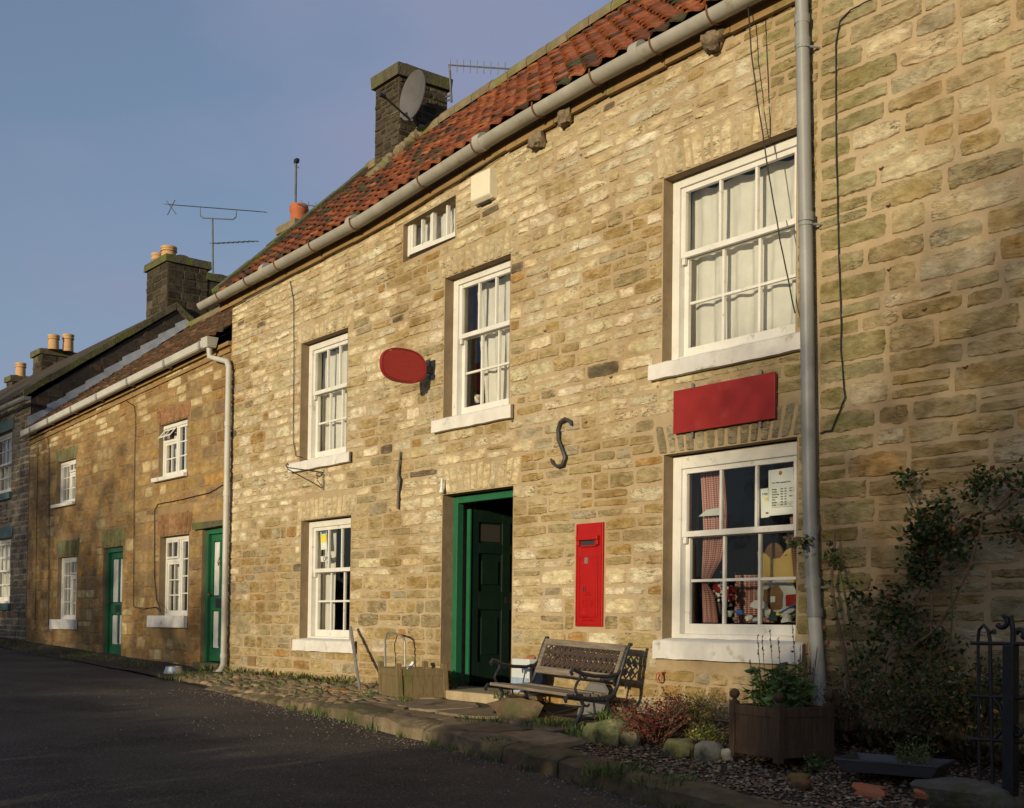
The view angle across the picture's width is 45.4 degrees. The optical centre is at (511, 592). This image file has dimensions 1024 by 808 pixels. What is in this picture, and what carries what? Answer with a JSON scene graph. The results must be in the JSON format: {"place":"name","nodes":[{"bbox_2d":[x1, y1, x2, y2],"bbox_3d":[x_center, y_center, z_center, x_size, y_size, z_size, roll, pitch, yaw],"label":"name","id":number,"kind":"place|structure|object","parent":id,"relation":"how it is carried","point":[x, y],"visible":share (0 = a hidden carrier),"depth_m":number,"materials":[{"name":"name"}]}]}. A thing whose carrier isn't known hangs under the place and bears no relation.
{"place":"outdoors","nodes":[
{"label":"outdoors","id":0,"kind":"place"},
{"bbox_2d":[0,637,241,677],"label":"grass verge","id":1,"kind":"object","parent":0,"point":[158,668],"depth_m":17.81,"materials":[{"name":"plant"}]},
{"bbox_2d":[163,666,183,673],"bbox_3d":[-4.300,0.989,15.576,0.260,0.090,0.260,2,-2,-38],"label":"pet bowl","id":2,"kind":"object","parent":1,"relation":"on","point":[176,669],"visible":0.97,"depth_m":15.48,"materials":[{"name":"metal"}]},
{"bbox_2d":[175,671,396,702],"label":"cobbled pavement","id":3,"kind":"structure","parent":0,"point":[301,688],"depth_m":12.96,"materials":[{"name":"stone"}]},
{"bbox_2d":[384,631,405,666],"bbox_3d":[-1.181,0.619,12.359,0.022,0.450,0.402,2,-2,-38],"label":"metal hoop","id":4,"kind":"object","parent":3,"relation":"on","point":[400,635],"visible":0.85,"depth_m":12.38,"materials":[{"name":"metal"}]},
{"bbox_2d":[0,0,611,389],"label":"sky","id":5,"kind":"structure","parent":0,"point":[112,112],"materials":[{"name":"blue"}]},
{"bbox_2d":[0,647,660,807],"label":"road","id":6,"kind":"structure","parent":0,"point":[68,767],"depth_m":8.15,"materials":[{"name":"asphalt"}]},
{"bbox_2d":[12,688,661,807],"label":"grit","id":7,"kind":"object","parent":6,"relation":"on","point":[587,789],"visible":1,"depth_m":8.88,"materials":[{"name":"gravel"}]},
{"bbox_2d":[205,686,810,807],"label":"kerb","id":8,"kind":"structure","parent":6,"relation":"on","point":[562,763],"depth_m":8.30,"materials":[{"name":"stone"}]},
{"bbox_2d":[0,638,1023,807],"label":"grass","id":9,"kind":"structure","parent":6,"relation":"on","point":[954,747],"depth_m":8.17,"materials":[{"name":"green plant"}]},
{"bbox_2d":[816,670,874,737],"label":"undergrowth","id":10,"kind":"object","parent":9,"relation":"on","point":[839,718],"visible":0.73,"depth_m":7.86,"materials":[{"name":"plant"}]},
{"bbox_2d":[830,664,976,745],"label":"undergrowth","id":11,"kind":"object","parent":9,"relation":"on","point":[900,715],"visible":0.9,"depth_m":7.42,"materials":[{"name":"plant"}]},
{"bbox_2d":[914,650,1023,745],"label":"undergrowth","id":12,"kind":"object","parent":9,"relation":"on","point":[962,707],"visible":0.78,"depth_m":7.13,"materials":[{"name":"plant"}]},
{"bbox_2d":[168,679,1023,807],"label":"soil","id":13,"kind":"structure","parent":0,"point":[552,707],"depth_m":7.52,"materials":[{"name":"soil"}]},
{"bbox_2d":[349,626,360,689],"bbox_3d":[-1.618,0.710,12.675,0.032,0.711,0.973,1,-1,-14],"label":"metal strut","id":14,"kind":"object","parent":13,"relation":"on","point":[354,656],"visible":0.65,"depth_m":12.70,"materials":[{"name":"metal"}]},
{"bbox_2d":[378,661,448,699],"bbox_3d":[-0.938,0.852,11.609,0.500,0.370,0.672,1,-2,-23],"label":"planter box","id":15,"kind":"object","parent":13,"relation":"on","point":[423,681],"visible":0.81,"depth_m":11.38,"materials":[{"name":"brown wood"}]},
{"bbox_2d":[448,671,457,688],"bbox_3d":[-0.621,0.832,11.688,0.159,0.205,0.267,2,-2,-38],"label":"weed clump","id":16,"kind":"object","parent":13,"relation":"on","point":[451,678],"visible":0.56,"depth_m":11.66,"materials":[{"name":"green plant"}]},
{"bbox_2d":[353,697,587,747],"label":"flagstones","id":17,"kind":"object","parent":13,"relation":"on","point":[445,710],"visible":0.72,"depth_m":9.78,"materials":[{"name":"stone"}]},
{"bbox_2d":[487,694,545,717],"bbox_3d":[0.088,0.970,10.003,0.530,0.251,0.300,0,-2,29],"label":"stone","id":18,"kind":"object","parent":13,"relation":"on","point":[514,706],"visible":0.68,"depth_m":9.89,"materials":[{"name":"stone"}]},
{"bbox_2d":[484,636,632,732],"bbox_3d":[0.345,0.752,9.813,0.638,0.750,1.188,2,0,-33],"label":"garden bench","id":19,"kind":"object","parent":13,"relation":"on","point":[574,671],"visible":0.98,"depth_m":9.78,"materials":[{"name":"black paint"}]},
{"bbox_2d":[577,682,608,716],"bbox_3d":[0.626,0.904,9.931,0.262,0.340,0.371,2,-2,-38],"label":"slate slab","id":20,"kind":"object","parent":13,"relation":"on","point":[596,687],"depth_m":9.94,"materials":[{"name":"stone"}]},
{"bbox_2d":[582,718,628,745],"bbox_3d":[0.671,1.011,8.737,0.277,0.229,0.404,2,-2,-38],"label":"stone","id":21,"kind":"object","parent":13,"relation":"on","point":[606,732],"visible":0.65,"depth_m":8.62,"materials":[{"name":"stone"}]},
{"bbox_2d":[603,711,653,723],"bbox_3d":[0.914,0.981,9.386,0.216,0.137,0.506,2,-2,-38],"label":"stone","id":22,"kind":"object","parent":13,"relation":"on","point":[627,714],"visible":0.09,"depth_m":9.31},
{"bbox_2d":[611,686,696,744],"bbox_3d":[0.986,0.885,8.627,0.610,0.436,0.618,1,-1,-6],"label":"red shrub","id":23,"kind":"object","parent":13,"relation":"on","point":[661,729],"visible":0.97,"depth_m":8.55,"materials":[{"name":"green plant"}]},
{"bbox_2d":[662,738,694,758],"bbox_3d":[1.116,1.043,8.126,0.185,0.156,0.265,2,-2,-38],"label":"stone","id":24,"kind":"object","parent":13,"relation":"on","point":[681,748],"visible":0.79,"depth_m":8.05,"materials":[{"name":"stone"}]},
{"bbox_2d":[659,684,725,736],"bbox_3d":[1.289,0.856,8.768,0.474,0.410,0.530,1,-1,1],"label":"heather","id":25,"kind":"object","parent":13,"relation":"on","point":[699,716],"visible":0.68,"depth_m":8.71,"materials":[{"name":"plant"}]},
{"bbox_2d":[685,720,728,745],"bbox_3d":[1.327,0.987,8.258,0.320,0.258,0.365,1,-1,5],"label":"creeping shrub","id":26,"kind":"object","parent":13,"relation":"on","point":[708,735],"visible":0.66,"depth_m":8.21,"materials":[{"name":"green plant"}]},
{"bbox_2d":[694,741,723,761],"bbox_3d":[1.273,1.041,7.931,0.163,0.158,0.200,2,-2,-38],"label":"stone","id":27,"kind":"object","parent":13,"relation":"on","point":[705,751],"visible":0.69,"depth_m":7.86,"materials":[{"name":"stone"}]},
{"bbox_2d":[729,688,834,763],"bbox_3d":[1.708,0.838,7.774,0.478,0.438,0.488,1,-2,-29],"label":"planter box","id":28,"kind":"object","parent":13,"relation":"on","point":[778,733],"visible":0.9,"depth_m":7.62,"materials":[{"name":"brown wood"}]},
{"bbox_2d":[741,625,817,707],"bbox_3d":[1.718,0.510,7.841,0.489,0.600,0.560,2,-2,-38],"label":"leafy plant","id":29,"kind":"object","parent":28,"relation":"on","point":[786,683],"visible":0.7,"depth_m":7.78,"materials":[{"name":"green plant"}]},
{"bbox_2d":[788,642,820,704],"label":"dead twigs","id":30,"kind":"object","parent":28,"relation":"in","point":[805,668],"visible":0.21,"depth_m":8.24,"materials":[{"name":"plant"}]},
{"bbox_2d":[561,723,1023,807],"bbox_3d":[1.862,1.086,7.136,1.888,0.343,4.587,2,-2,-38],"label":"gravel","id":31,"kind":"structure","parent":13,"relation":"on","point":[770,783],"depth_m":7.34,"materials":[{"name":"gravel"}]},
{"bbox_2d":[620,731,643,746],"bbox_3d":[0.830,1.036,8.570,0.163,0.133,0.193,2,-2,-38],"label":"stone","id":32,"kind":"object","parent":31,"relation":"on","point":[626,738],"visible":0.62,"depth_m":8.51,"materials":[{"name":"stone"}]},
{"bbox_2d":[721,748,733,761],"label":"stone","id":33,"kind":"object","parent":31,"relation":"on","point":[725,753],"visible":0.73,"depth_m":7.84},
{"bbox_2d":[833,752,956,777],"bbox_3d":[2.204,0.998,7.054,0.617,0.075,0.390,0,-2,36],"label":"seed tray","id":34,"kind":"object","parent":31,"relation":"on","point":[871,763],"visible":0.91,"depth_m":6.95,"materials":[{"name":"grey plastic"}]},
{"bbox_2d":[888,731,943,777],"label":"seedlings","id":35,"kind":"object","parent":34,"relation":"in","point":[911,757],"visible":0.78,"depth_m":7.00,"materials":[{"name":"green plant"}]},
{"bbox_2d":[913,788,928,799],"bbox_3d":[2.195,1.073,6.514,0.113,0.055,0.076,0,-2,29],"label":"terracotta shard","id":36,"kind":"object","parent":31,"relation":"on","point":[920,794],"visible":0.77,"depth_m":6.49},
{"bbox_2d":[787,772,809,780],"bbox_3d":[1.677,1.088,7.172,0.105,0.066,0.126,2,-2,-38],"label":"stone","id":37,"kind":"object","parent":13,"relation":"on","point":[791,775],"visible":0.47,"depth_m":7.15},
{"bbox_2d":[789,776,810,790],"bbox_3d":[1.643,1.094,6.969,0.106,0.091,0.130,2,-2,-38],"label":"stone","id":38,"kind":"object","parent":13,"relation":"on","point":[801,783],"visible":0.8,"depth_m":6.93,"materials":[{"name":"stone"}]},
{"bbox_2d":[803,754,834,772],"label":"seedlings","id":39,"kind":"object","parent":13,"relation":"on","point":[813,764],"visible":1,"depth_m":7.43,"materials":[{"name":"green plant"}]},
{"bbox_2d":[851,782,888,798],"bbox_3d":[1.977,1.097,6.760,0.194,0.086,0.130,0,-2,29],"label":"terracotta shard","id":40,"kind":"object","parent":13,"relation":"on","point":[868,791],"visible":0.98,"depth_m":6.72,"materials":[{"name":"ceramic"}]},
{"bbox_2d":[909,777,1023,807],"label":"stone","id":41,"kind":"object","parent":13,"relation":"on","point":[952,792],"visible":0.87,"depth_m":6.32,"materials":[{"name":"stone"}]},
{"bbox_2d":[970,613,1023,796],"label":"iron railing","id":42,"kind":"object","parent":13,"relation":"on","point":[1011,731],"visible":0.98,"depth_m":6.26,"materials":[{"name":"metal"}]},
{"bbox_3d":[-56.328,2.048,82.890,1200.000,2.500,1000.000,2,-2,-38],"label":"ground","id":43,"kind":"structure","parent":0,"visible":0},
{"bbox_2d":[0,245,226,640],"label":"stone house","id":44,"kind":"structure","parent":43,"relation":"on","point":[179,288],"depth_m":23.98,"materials":[{"name":"stone"}]},
{"bbox_2d":[0,526,12,609],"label":"window","id":45,"kind":"structure","parent":44,"relation":"in","point":[5,532],"depth_m":24.02,"materials":[{"name":"white paint"}]},
{"bbox_2d":[0,417,13,500],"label":"window","id":46,"kind":"structure","parent":44,"relation":"in","point":[6,494],"depth_m":24.14,"materials":[{"name":"white paint"}]},
{"bbox_2d":[166,200,266,272],"bbox_3d":[-6.311,-7.780,25.741,0.321,2.196,4.923,2,-2,-38],"label":"tv aerial","id":47,"kind":"object","parent":44,"relation":"attached to","point":[213,242],"visible":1,"depth_m":25.62,"materials":[{"name":"metal"}]},
{"bbox_2d":[20,202,308,671],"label":"cottage","id":48,"kind":"structure","parent":43,"relation":"on","point":[87,503],"depth_m":18.42,"materials":[{"name":"stone"}]},
{"bbox_2d":[35,452,37,612],"bbox_3d":[-8.569,-1.054,22.076,0.012,3.294,0.072,2,-2,-38],"label":"cable","id":49,"kind":"object","parent":48,"relation":"attached to","point":[36,532],"visible":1,"depth_m":22.07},
{"bbox_2d":[47,437,48,624],"bbox_3d":[-8.170,-1.097,21.568,0.012,3.351,0.296,2,-2,-38],"label":"cable","id":50,"kind":"object","parent":48,"relation":"attached to","point":[48,576],"visible":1,"depth_m":21.45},
{"bbox_2d":[50,459,75,508],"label":"window","id":51,"kind":"structure","parent":48,"relation":"in","point":[66,488],"depth_m":21.12,"materials":[{"name":"white paint"}]},
{"bbox_2d":[49,557,76,629],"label":"window","id":52,"kind":"structure","parent":48,"relation":"in","point":[67,622],"depth_m":20.88,"materials":[{"name":"white paint"}]},
{"bbox_2d":[108,552,122,654],"bbox_3d":[-6.151,0.185,19.119,0.101,1.610,0.690,2,-2,-38],"label":"door","id":53,"kind":"structure","parent":48,"relation":"in","point":[115,601],"depth_m":19.22,"materials":[{"name":"green paint"}]},
{"bbox_2d":[125,400,160,612],"bbox_3d":[-5.474,-1.327,18.140,0.012,3.268,1.579,2,-2,-38],"label":"cable","id":54,"kind":"object","parent":48,"relation":"attached to","point":[133,519],"visible":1,"depth_m":18.37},
{"bbox_2d":[146,535,188,627],"bbox_3d":[-4.755,-0.142,17.371,0.347,1.297,1.324,2,-2,-38],"label":"window","id":55,"kind":"structure","parent":48,"relation":"in","point":[177,617],"depth_m":17.38,"materials":[{"name":"white paint"}]},
{"bbox_2d":[151,419,187,482],"bbox_3d":[-4.757,-1.999,17.424,0.319,0.823,1.163,2,-2,-38],"label":"window","id":56,"kind":"structure","parent":48,"relation":"in","point":[176,443],"depth_m":17.45,"materials":[{"name":"white paint"}]},
{"bbox_2d":[154,484,223,610],"bbox_3d":[-4.475,-0.566,16.835,0.012,1.662,2.329,2,-2,-38],"label":"cable","id":57,"kind":"object","parent":48,"relation":"attached to","point":[154,533],"visible":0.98,"depth_m":17.66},
{"bbox_2d":[208,534,222,660],"bbox_3d":[-3.879,0.073,16.226,0.101,1.690,0.570,2,-2,-38],"label":"door","id":58,"kind":"structure","parent":48,"relation":"in","point":[217,540],"depth_m":16.34,"materials":[{"name":"green paint"}]},
{"bbox_2d":[197,0,829,721],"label":"stone house","id":59,"kind":"structure","parent":43,"relation":"on","point":[623,230],"depth_m":10.97,"materials":[{"name":"stone"}]},
{"bbox_2d":[247,656,256,665],"bbox_3d":[-3.233,0.856,15.214,0.018,0.125,0.231,2,-2,-38],"label":"air vent","id":60,"kind":"object","parent":59,"relation":"attached to","point":[251,660],"visible":1,"depth_m":15.20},
{"bbox_2d":[290,281,302,457],"bbox_3d":[-2.549,-2.643,14.462,0.010,2.162,0.390,2,-2,-38],"label":"cable","id":61,"kind":"object","parent":59,"relation":"attached to","point":[293,372],"visible":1,"depth_m":14.50,"materials":[{"name":"rubber"}]},
{"bbox_2d":[285,463,323,489],"bbox_3d":[-2.324,-1.296,13.749,0.495,0.266,0.016,2,-2,-38],"label":"sign bracket","id":62,"kind":"object","parent":59,"relation":"attached to","point":[308,470],"visible":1,"depth_m":13.79,"materials":[{"name":"metal"}]},
{"bbox_2d":[294,158,315,208],"bbox_3d":[-3.499,-6.949,21.231,0.060,1.423,1.245,2,-2,-38],"label":"tv aerial","id":63,"kind":"object","parent":59,"relation":"on","point":[296,161],"visible":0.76,"depth_m":21.63,"materials":[{"name":"metal"}]},
{"bbox_2d":[288,333,350,472],"bbox_3d":[-2.065,-2.162,14.046,0.360,1.503,1.400,2,-2,-38],"label":"window","id":64,"kind":"structure","parent":59,"relation":"in","point":[333,392],"depth_m":14.26,"materials":[{"name":"white paint"}]},
{"bbox_2d":[292,517,354,652],"bbox_3d":[-1.990,-0.075,13.866,0.356,1.503,1.391,2,-2,-38],"label":"window","id":65,"kind":"structure","parent":59,"relation":"in","point":[326,639],"depth_m":14.21,"materials":[{"name":"white paint"}]},
{"bbox_2d":[321,531,326,549],"bbox_3d":[-2.185,-0.601,14.215,0.008,0.221,0.159,2,-2,-38],"label":"yellow notice","id":66,"kind":"object","parent":59,"relation":"attached to","point":[323,540],"visible":1,"depth_m":14.21,"materials":[{"name":"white paper"}]},
{"bbox_2d":[396,451,401,508],"bbox_3d":[-1.161,-1.152,12.615,0.039,0.593,0.064,2,-2,-38],"label":"wall tie","id":67,"kind":"object","parent":59,"relation":"attached to","point":[399,487],"depth_m":12.61,"materials":[{"name":"black metal"}]},
{"bbox_2d":[379,70,425,120],"bbox_3d":[-1.501,-6.481,16.010,0.594,0.674,0.716,1,-1,-18],"label":"satellite dish","id":68,"kind":"object","parent":59,"relation":"attached to","point":[412,95],"visible":1,"depth_m":16.03,"materials":[{"name":"grey paint"}]},
{"bbox_2d":[379,347,435,383],"bbox_3d":[-1.033,-2.220,12.048,0.610,0.336,0.100,2,-2,-38],"label":"oval sign","id":69,"kind":"object","parent":59,"relation":"attached to","point":[404,365],"visible":1,"depth_m":12.01,"materials":[{"name":"metal"}]},
{"bbox_2d":[408,199,455,257],"bbox_3d":[-0.754,-3.707,12.422,0.154,0.430,0.930,2,-2,-38],"label":"window","id":70,"kind":"structure","parent":59,"relation":"in","point":[440,229],"depth_m":12.47,"materials":[{"name":"white paint"}]},
{"bbox_2d":[235,53,664,305],"bbox_3d":[-0.906,-3.978,12.372,0.008,0.511,8.591,2,-2,-38],"label":"cable","id":71,"kind":"object","parent":59,"relation":"attached to","point":[386,219],"visible":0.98,"depth_m":12.01,"materials":[{"name":"metal"}]},
{"bbox_2d":[431,259,513,432],"bbox_3d":[-0.259,-2.340,11.754,0.362,1.533,1.278,2,-2,-38],"label":"window","id":72,"kind":"structure","parent":59,"relation":"in","point":[493,331],"depth_m":11.88,"materials":[{"name":"white paint"}]},
{"bbox_2d":[445,59,509,102],"bbox_3d":[-0.494,-6.972,16.297,0.074,0.650,1.536,2,-2,-40],"label":"tv aerial","id":73,"kind":"object","parent":59,"relation":"attached to","point":[450,81],"visible":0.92,"depth_m":16.50,"materials":[{"name":"metal"}]},
{"bbox_2d":[471,168,497,206],"bbox_3d":[-0.267,-3.813,11.548,0.097,0.292,0.300,2,-2,-38],"label":"alarm box","id":74,"kind":"object","parent":59,"relation":"attached to","point":[483,187],"visible":1,"depth_m":11.48,"materials":[{"name":"beige plastic"}]},
{"bbox_2d":[465,509,512,681],"bbox_3d":[-0.079,0.046,12.357,0.876,1.710,0.060,2,-2,-35],"label":"door","id":75,"kind":"structure","parent":59,"relation":"in","point":[489,533],"depth_m":12.23,"materials":[{"name":"green paint"}]},
{"bbox_2d":[511,655,547,692],"bbox_3d":[0.153,0.710,10.647,0.207,0.331,0.298,2,-2,-31],"label":"paint tub","id":76,"kind":"object","parent":59,"relation":"on","point":[520,675],"visible":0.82,"depth_m":10.55,"materials":[{"name":"plastic"}]},
{"bbox_2d":[526,130,546,152],"bbox_3d":[0.232,-4.024,10.944,0.141,0.158,0.202,2,-2,-38],"label":"bird nest","id":77,"kind":"object","parent":59,"relation":"in","point":[537,141],"visible":1,"depth_m":10.88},
{"bbox_2d":[550,417,572,467],"bbox_3d":[0.426,-1.291,10.590,0.036,0.436,0.287,2,-2,-38],"label":"wall tie","id":78,"kind":"object","parent":59,"relation":"attached to","point":[559,442],"depth_m":10.58,"materials":[{"name":"black metal"}]},
{"bbox_2d":[556,104,573,127],"bbox_3d":[0.459,-4.124,10.639,0.174,0.168,0.149,0,-2,30],"label":"bird nest","id":79,"kind":"object","parent":59,"relation":"in","point":[564,116],"visible":1,"depth_m":10.59,"materials":[{"name":"soil"}]},
{"bbox_2d":[575,522,604,626],"bbox_3d":[0.646,-0.145,10.290,0.075,0.870,0.340,2,-2,-38],"label":"post box","id":80,"kind":"object","parent":59,"relation":"attached to","point":[589,591],"visible":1,"depth_m":10.26,"materials":[{"name":"red paint"}]},
{"bbox_2d":[578,555,597,617],"bbox_3d":[0.636,-0.048,10.281,0.021,0.525,0.230,2,-2,-38],"label":"door","id":81,"kind":"structure","parent":80,"relation":"in","point":[588,564],"depth_m":10.27,"materials":[{"name":"red paint"}]},
{"bbox_2d":[655,671,665,682],"bbox_3d":[1.162,0.665,9.573,0.069,0.092,0.084,2,-2,-38],"label":"tethering ring","id":82,"kind":"object","parent":59,"relation":"attached to","point":[661,676],"visible":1,"depth_m":9.55,"materials":[{"name":"metal"}]},
{"bbox_2d":[701,582,717,622],"bbox_3d":[1.546,0.075,9.568,0.028,0.326,0.172,2,-2,-38],"label":"gingham curtain","id":83,"kind":"object","parent":59,"relation":"hanging from","point":[709,608],"visible":0.95,"depth_m":9.57,"materials":[{"name":"red fabric"}]},
{"bbox_2d":[700,508,718,515],"bbox_3d":[1.544,-0.621,9.521,0.004,0.061,0.250,2,-2,-38],"label":"leaflet","id":84,"kind":"object","parent":59,"relation":"attached to","point":[712,512],"visible":0.93,"depth_m":9.51,"materials":[{"name":"paper"}]},
{"bbox_2d":[700,25,724,53],"bbox_3d":[1.518,-4.173,9.267,0.150,0.176,0.231,2,-2,-38],"label":"bird nest","id":85,"kind":"object","parent":59,"relation":"on","point":[712,38],"visible":1,"depth_m":9.22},
{"bbox_2d":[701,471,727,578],"bbox_3d":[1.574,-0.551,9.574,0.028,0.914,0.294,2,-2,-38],"label":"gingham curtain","id":86,"kind":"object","parent":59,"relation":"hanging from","point":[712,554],"visible":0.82,"depth_m":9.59,"materials":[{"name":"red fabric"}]},
{"bbox_2d":[648,135,799,380],"bbox_3d":[1.694,-2.482,9.265,0.357,1.603,1.511,2,-2,-38],"label":"window","id":87,"kind":"structure","parent":59,"relation":"in","point":[731,288],"depth_m":9.40,"materials":[{"name":"white paint"}]},
{"bbox_2d":[673,369,776,437],"bbox_3d":[1.572,-1.397,9.127,0.028,0.420,1.003,2,-2,-38],"label":"red sign board","id":88,"kind":"object","parent":59,"relation":"attached to","point":[749,399],"visible":1,"depth_m":9.09,"materials":[{"name":"paint"}]},
{"bbox_2d":[652,441,803,663],"bbox_3d":[1.674,-0.279,9.148,0.294,1.593,1.462,2,-2,-38],"label":"window","id":89,"kind":"structure","parent":59,"relation":"in","point":[724,642],"depth_m":9.29,"materials":[{"name":"white paint"}]},
{"bbox_2d":[761,488,768,517],"bbox_3d":[1.869,-0.658,9.056,0.007,0.218,0.083,2,-2,-38],"label":"parcel poster","id":90,"kind":"object","parent":89,"relation":"attached to","point":[764,502],"visible":1,"depth_m":9.06,"materials":[{"name":"white paper"}]},
{"bbox_2d":[768,467,793,515],"bbox_3d":[1.967,-0.732,8.926,0.008,0.341,0.254,2,-2,-38],"label":"opening hours poster","id":91,"kind":"object","parent":89,"relation":"attached to","point":[780,491],"visible":1,"depth_m":8.93,"materials":[{"name":"white paper"}]},
{"bbox_2d":[734,609,745,615],"bbox_3d":[1.740,0.153,9.348,0.048,0.054,0.082,2,-2,-38],"label":"trinket","id":92,"kind":"object","parent":59,"relation":"in","point":[739,612],"visible":1,"depth_m":9.33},
{"bbox_2d":[750,600,767,608],"bbox_3d":[1.863,0.101,9.227,0.020,0.083,0.165,2,-2,-38],"label":"white shell tray","id":93,"kind":"object","parent":59,"relation":"attached to","point":[754,604],"visible":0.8,"depth_m":9.23,"materials":[{"name":"ceramic"}]},
{"bbox_2d":[734,575,795,622],"bbox_3d":[1.983,0.049,9.449,0.028,0.377,0.709,2,-2,-38],"label":"gingham curtain","id":94,"kind":"object","parent":59,"relation":"hanging from","point":[746,590],"visible":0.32,"depth_m":9.63,"materials":[{"name":"red fabric"}]},
{"bbox_2d":[765,18,770,142],"bbox_3d":[1.857,-3.723,8.900,0.006,0.975,0.062,2,-2,-38],"label":"cable","id":95,"kind":"object","parent":59,"relation":"attached to","point":[768,80],"visible":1,"depth_m":8.89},
{"bbox_2d":[747,7,795,312],"bbox_3d":[1.841,-3.142,8.724,0.018,2.401,0.437,2,-2,-44],"label":"cable","id":96,"kind":"object","parent":59,"relation":"attached to","point":[767,161],"visible":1,"depth_m":8.75,"materials":[{"name":"rubber"}]},
{"bbox_2d":[763,548,795,582],"bbox_3d":[2.010,-0.181,9.270,0.050,0.291,0.353,2,-2,-38],"label":"yellow card holder","id":97,"kind":"object","parent":59,"relation":"attached to","point":[782,566],"visible":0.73,"depth_m":9.22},
{"bbox_2d":[765,543,783,558],"bbox_3d":[1.996,-0.289,9.317,0.020,0.170,0.170,2,-2,-38],"label":"brown disc","id":98,"kind":"object","parent":97,"relation":"in","point":[774,550],"visible":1,"depth_m":9.30,"materials":[{"name":"wood"}]},
{"bbox_2d":[786,462,795,576],"bbox_3d":[2.062,-0.558,8.952,0.028,0.944,0.178,2,-2,-38],"label":"gingham curtain","id":99,"kind":"object","parent":59,"relation":"hanging from","point":[789,464],"visible":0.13,"depth_m":8.95,"materials":[{"name":"red fabric"}]},
{"bbox_2d":[786,594,795,606],"bbox_3d":[2.057,0.061,9.014,0.020,0.091,0.098,2,-2,-38],"label":"red packet","id":100,"kind":"object","parent":59,"relation":"attached to","point":[790,599],"visible":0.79,"depth_m":9.01,"materials":[{"name":"paint"}]},
{"bbox_2d":[817,0,1023,750],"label":"stone house","id":101,"kind":"structure","parent":43,"relation":"on","point":[930,104],"depth_m":7.87,"materials":[{"name":"stone"}]},
{"bbox_2d":[820,0,871,433],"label":"cable","id":102,"kind":"object","parent":101,"relation":"attached to","point":[837,213],"visible":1,"depth_m":8.36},
{"bbox_2d":[783,458,1023,720],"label":"climbing rose","id":103,"kind":"object","parent":101,"relation":"attached to","point":[922,541],"visible":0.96,"depth_m":7.55,"materials":[{"name":"plant"}]},
{"bbox_3d":[1.908,0.383,9.353,0.420,0.060,1.270,2,-2,-38],"label":"display shelf","id":104,"kind":"object","parent":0,"visible":0},
{"bbox_2d":[698,571,742,623],"bbox_3d":[1.621,-0.012,9.589,0.100,0.534,0.485,2,-2,-38],"label":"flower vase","id":105,"kind":"object","parent":104,"relation":"on","point":[717,587],"visible":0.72,"depth_m":9.56,"materials":[{"name":"grey"}]},
{"bbox_2d":[762,608,770,617],"bbox_3d":[1.888,0.159,9.152,0.080,0.076,0.117,1,-2,-27],"label":"trinket","id":106,"kind":"object","parent":104,"relation":"on","point":[766,612],"visible":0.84,"depth_m":9.12,"materials":[{"name":"ceramic"}]},
{"bbox_2d":[767,614,779,621],"bbox_3d":[1.944,0.192,9.091,0.098,0.056,0.063,1,-1,7],"label":"trinket","id":107,"kind":"object","parent":104,"relation":"on","point":[772,617],"visible":1,"depth_m":9.07,"materials":[{"name":"green fabric"}]},
{"bbox_2d":[756,580,795,618],"bbox_3d":[2.001,0.054,9.247,0.143,0.305,0.392,2,-2,-38],"label":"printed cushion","id":108,"kind":"object","parent":104,"relation":"on","point":[775,592],"visible":0.69,"depth_m":9.18,"materials":[{"name":"fabric"}]},
{"bbox_2d":[781,613,794,622],"bbox_3d":[2.029,0.193,8.995,0.069,0.077,0.126,0,-2,37],"label":"trinket","id":109,"kind":"object","parent":104,"relation":"on","point":[787,618],"visible":1,"depth_m":8.96,"materials":[{"name":"ceramic"}]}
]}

